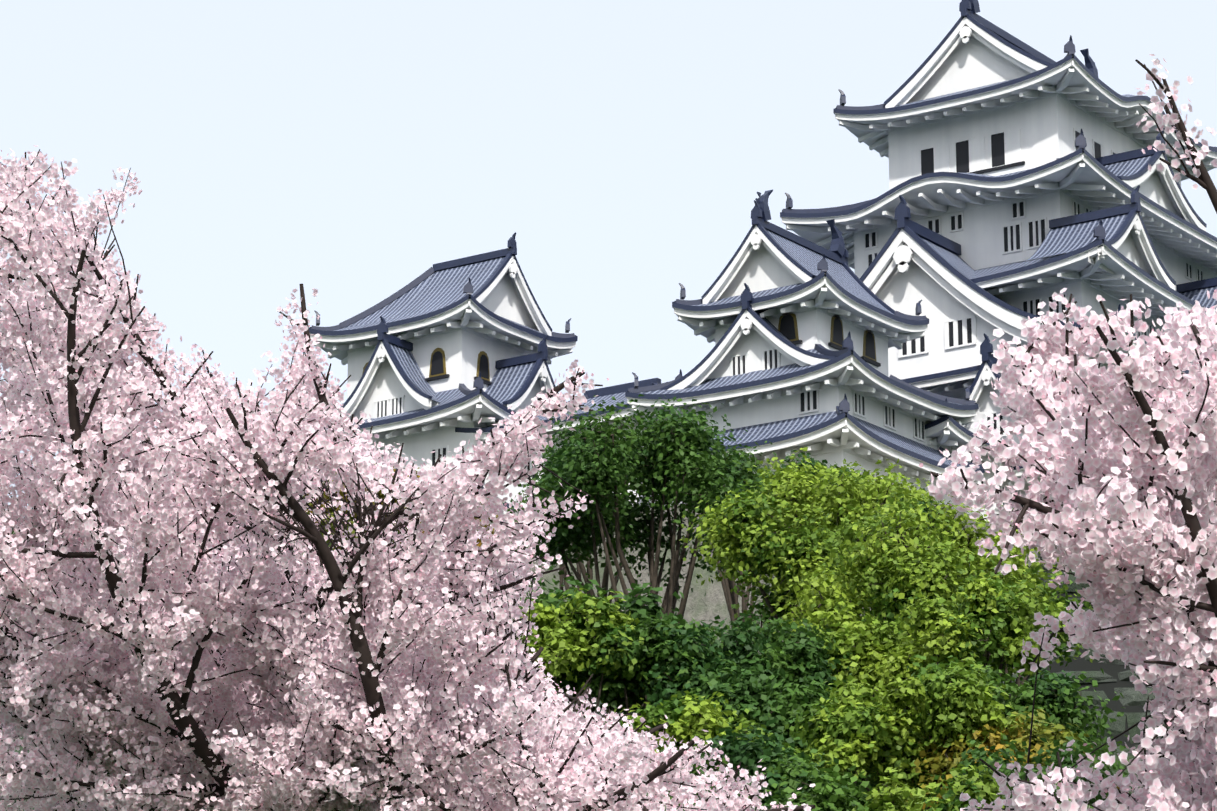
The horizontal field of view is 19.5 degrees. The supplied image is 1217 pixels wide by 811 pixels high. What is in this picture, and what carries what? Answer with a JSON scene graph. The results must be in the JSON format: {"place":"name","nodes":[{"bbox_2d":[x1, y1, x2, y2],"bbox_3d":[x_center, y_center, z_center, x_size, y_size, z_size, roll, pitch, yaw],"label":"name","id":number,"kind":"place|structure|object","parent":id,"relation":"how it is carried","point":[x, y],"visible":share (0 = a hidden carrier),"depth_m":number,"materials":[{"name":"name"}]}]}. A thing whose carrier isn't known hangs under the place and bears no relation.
{"place":"outdoors","nodes":[
{"label":"outdoors","id":0,"kind":"place"},
{"bbox_2d":[2,590,30,808],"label":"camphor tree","id":1,"kind":"object","parent":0,"point":[24,756],"depth_m":71.98,"materials":[{"name":"green plant"}]},
{"bbox_2d":[10,515,132,587],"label":"camphor tree","id":2,"kind":"object","parent":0,"point":[42,545],"depth_m":76.18,"materials":[{"name":"green plant"}]},
{"bbox_2d":[201,508,332,576],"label":"camphor tree","id":3,"kind":"object","parent":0,"point":[303,546],"depth_m":76.03,"materials":[{"name":"green plant"}]},
{"bbox_2d":[303,464,497,555],"bbox_3d":[-3.410,8.539,56.308,3.397,16.166,3.378,-10,-18,34],"label":"camphor tree","id":4,"kind":"object","parent":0,"point":[381,495],"depth_m":57.15,"materials":[{"name":"green plant"}]},
{"bbox_2d":[393,521,566,606],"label":"camphor tree","id":5,"kind":"object","parent":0,"point":[540,583],"depth_m":78.76,"materials":[{"name":"green plant"}]},
{"bbox_2d":[0,674,1143,810],"bbox_3d":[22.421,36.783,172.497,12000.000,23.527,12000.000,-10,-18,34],"label":"terrain","id":6,"kind":"structure","parent":0,"point":[1013,675],"depth_m":95.18,"materials":[{"name":"green plant"}]},
{"bbox_2d":[0,145,815,810],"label":"cherry tree","id":7,"kind":"object","parent":6,"relation":"on","point":[424,583],"depth_m":19.16,"materials":[{"name":"pink plant"}]},
{"bbox_2d":[299,232,577,537],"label":"keep","id":8,"kind":"structure","parent":6,"relation":"on","point":[434,356],"depth_m":170.24,"materials":[{"name":"paint"}]},
{"bbox_2d":[512,588,655,719],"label":"bush","id":9,"kind":"object","parent":6,"relation":"on","point":[601,616],"depth_m":69.06,"materials":[{"name":"green plant"}]},
{"bbox_2d":[523,431,669,717],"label":"camphor tree","id":10,"kind":"object","parent":6,"relation":"on","point":[582,569],"depth_m":91.17,"materials":[{"name":"green plant"}]},
{"bbox_2d":[511,576,683,717],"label":"bush","id":11,"kind":"object","parent":6,"relation":"on","point":[633,605],"depth_m":70.57,"materials":[{"name":"green plant"}]},
{"bbox_2d":[502,394,809,714],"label":"camphor tree","id":12,"kind":"object","parent":6,"relation":"on","point":[694,451],"depth_m":86.57,"materials":[{"name":"green plant"}]},
{"bbox_2d":[578,613,740,724],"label":"bush","id":13,"kind":"object","parent":6,"relation":"on","point":[666,642],"depth_m":68.87,"materials":[{"name":"green plant"}]},
{"bbox_2d":[605,690,784,785],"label":"bush","id":14,"kind":"object","parent":6,"relation":"on","point":[685,721],"depth_m":65.20,"materials":[{"name":"green plant"}]},
{"bbox_2d":[686,446,776,631],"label":"camphor tree","id":15,"kind":"object","parent":6,"relation":"on","point":[728,585],"depth_m":95.03,"materials":[{"name":"green plant"}]},
{"bbox_2d":[651,719,834,810],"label":"bush","id":16,"kind":"object","parent":6,"relation":"on","point":[747,753],"depth_m":59.30,"materials":[{"name":"green plant"}]},
{"bbox_2d":[455,369,1039,673],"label":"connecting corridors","id":17,"kind":"object","parent":6,"relation":"on","point":[951,435],"visible":0.04,"depth_m":152.28,"materials":[{"name":"paint"}]},
{"bbox_2d":[648,650,877,796],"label":"bush","id":18,"kind":"object","parent":6,"relation":"on","point":[768,696],"depth_m":67.59,"materials":[{"name":"green plant"}]},
{"bbox_2d":[708,602,840,704],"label":"bush","id":19,"kind":"object","parent":6,"relation":"on","point":[768,644],"depth_m":69.57,"materials":[{"name":"green plant"}]},
{"bbox_2d":[625,190,984,505],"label":"keep","id":20,"kind":"structure","parent":6,"relation":"on","point":[803,334],"depth_m":158.43,"materials":[{"name":"paint"}]},
{"bbox_2d":[737,752,881,810],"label":"bush","id":21,"kind":"object","parent":6,"relation":"on","point":[828,792],"depth_m":56.93,"materials":[{"name":"green plant"}]},
{"bbox_2d":[679,447,941,628],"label":"camphor tree","id":22,"kind":"object","parent":6,"relation":"on","point":[785,544],"depth_m":79.58,"materials":[{"name":"green plant"}]},
{"bbox_2d":[765,453,856,605],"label":"camphor tree","id":23,"kind":"object","parent":6,"relation":"on","point":[813,461],"depth_m":97.45,"materials":[{"name":"green plant"}]},
{"bbox_2d":[781,594,928,703],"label":"bush","id":24,"kind":"object","parent":6,"relation":"on","point":[858,660],"depth_m":71.64,"materials":[{"name":"green plant"}]},
{"bbox_2d":[782,695,936,799],"bbox_3d":[4.158,10.602,62.202,3.462,11.060,3.189,-10,-18,34],"label":"bush","id":25,"kind":"object","parent":6,"relation":"on","point":[824,729],"depth_m":62.69,"materials":[{"name":"green plant"}]},
{"bbox_2d":[822,470,936,689],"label":"bush","id":26,"kind":"object","parent":6,"relation":"on","point":[889,474],"depth_m":96.34,"materials":[{"name":"green plant"}]},
{"bbox_2d":[873,489,960,640],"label":"camphor tree","id":27,"kind":"object","parent":6,"relation":"on","point":[922,502],"depth_m":94.29,"materials":[{"name":"green plant"}]},
{"bbox_2d":[815,654,1033,810],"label":"bush","id":28,"kind":"object","parent":6,"relation":"on","point":[924,692],"depth_m":62.60,"materials":[{"name":"green plant"}]},
{"bbox_2d":[766,478,1092,696],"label":"bush","id":29,"kind":"object","parent":6,"relation":"on","point":[891,563],"depth_m":74.59,"materials":[{"name":"green plant"}]},
{"bbox_2d":[851,756,1011,810],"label":"bush","id":30,"kind":"object","parent":6,"relation":"on","point":[974,788],"depth_m":56.93,"materials":[{"name":"green plant"}]},
{"bbox_2d":[864,571,1060,699],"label":"bush","id":31,"kind":"object","parent":6,"relation":"on","point":[996,610],"depth_m":69.14,"materials":[{"name":"green plant"}]},
{"bbox_2d":[780,0,1216,518],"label":"keep","id":32,"kind":"structure","parent":6,"relation":"on","point":[1023,181],"depth_m":176.48,"materials":[{"name":"paint"}]},
{"bbox_2d":[947,556,1065,697],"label":"camphor tree","id":33,"kind":"object","parent":6,"relation":"on","point":[1032,581],"depth_m":83.28,"materials":[{"name":"green plant"}]},
{"bbox_2d":[906,706,1119,810],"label":"bush","id":34,"kind":"object","parent":6,"relation":"on","point":[937,764],"depth_m":62.52,"materials":[{"name":"green plant"}]},
{"bbox_2d":[918,658,1130,769],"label":"bush","id":35,"kind":"object","parent":6,"relation":"on","point":[1046,699],"depth_m":65.32,"materials":[{"name":"green plant"}]},
{"bbox_2d":[925,735,1127,808],"bbox_3d":[7.233,10.826,57.594,3.859,11.047,4.014,-10,-18,34],"label":"bush","id":36,"kind":"object","parent":6,"relation":"on","point":[1080,748],"depth_m":58.26,"materials":[{"name":"green plant"}]},
{"bbox_2d":[919,288,1216,810],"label":"cherry tree","id":37,"kind":"object","parent":6,"relation":"on","point":[1165,782],"depth_m":13.82,"materials":[{"name":"pink plant"}]},
{"bbox_2d":[1025,498,1215,757],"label":"stone retaining wall","id":38,"kind":"structure","parent":6,"relation":"on","point":[1113,679],"depth_m":92.45,"materials":[{"name":"grey stone"}]},
{"bbox_2d":[548,688,633,727],"bbox_3d":[-0.894,10.679,61.658,3.296,11.838,3.178,-10,-18,34],"label":"camphor tree","id":39,"kind":"object","parent":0,"point":[620,721],"depth_m":62.54,"materials":[{"name":"green plant"}]},
{"bbox_2d":[0,0,1216,555],"label":"sky","id":40,"kind":"structure","parent":0,"point":[345,150],"materials":[{"name":"white"}]},
{"bbox_2d":[1135,54,1216,213],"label":"cherry blossom branch","id":41,"kind":"object","parent":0,"point":[1156,105],"depth_m":14.37,"materials":[{"name":"pink plant"}]}
]}

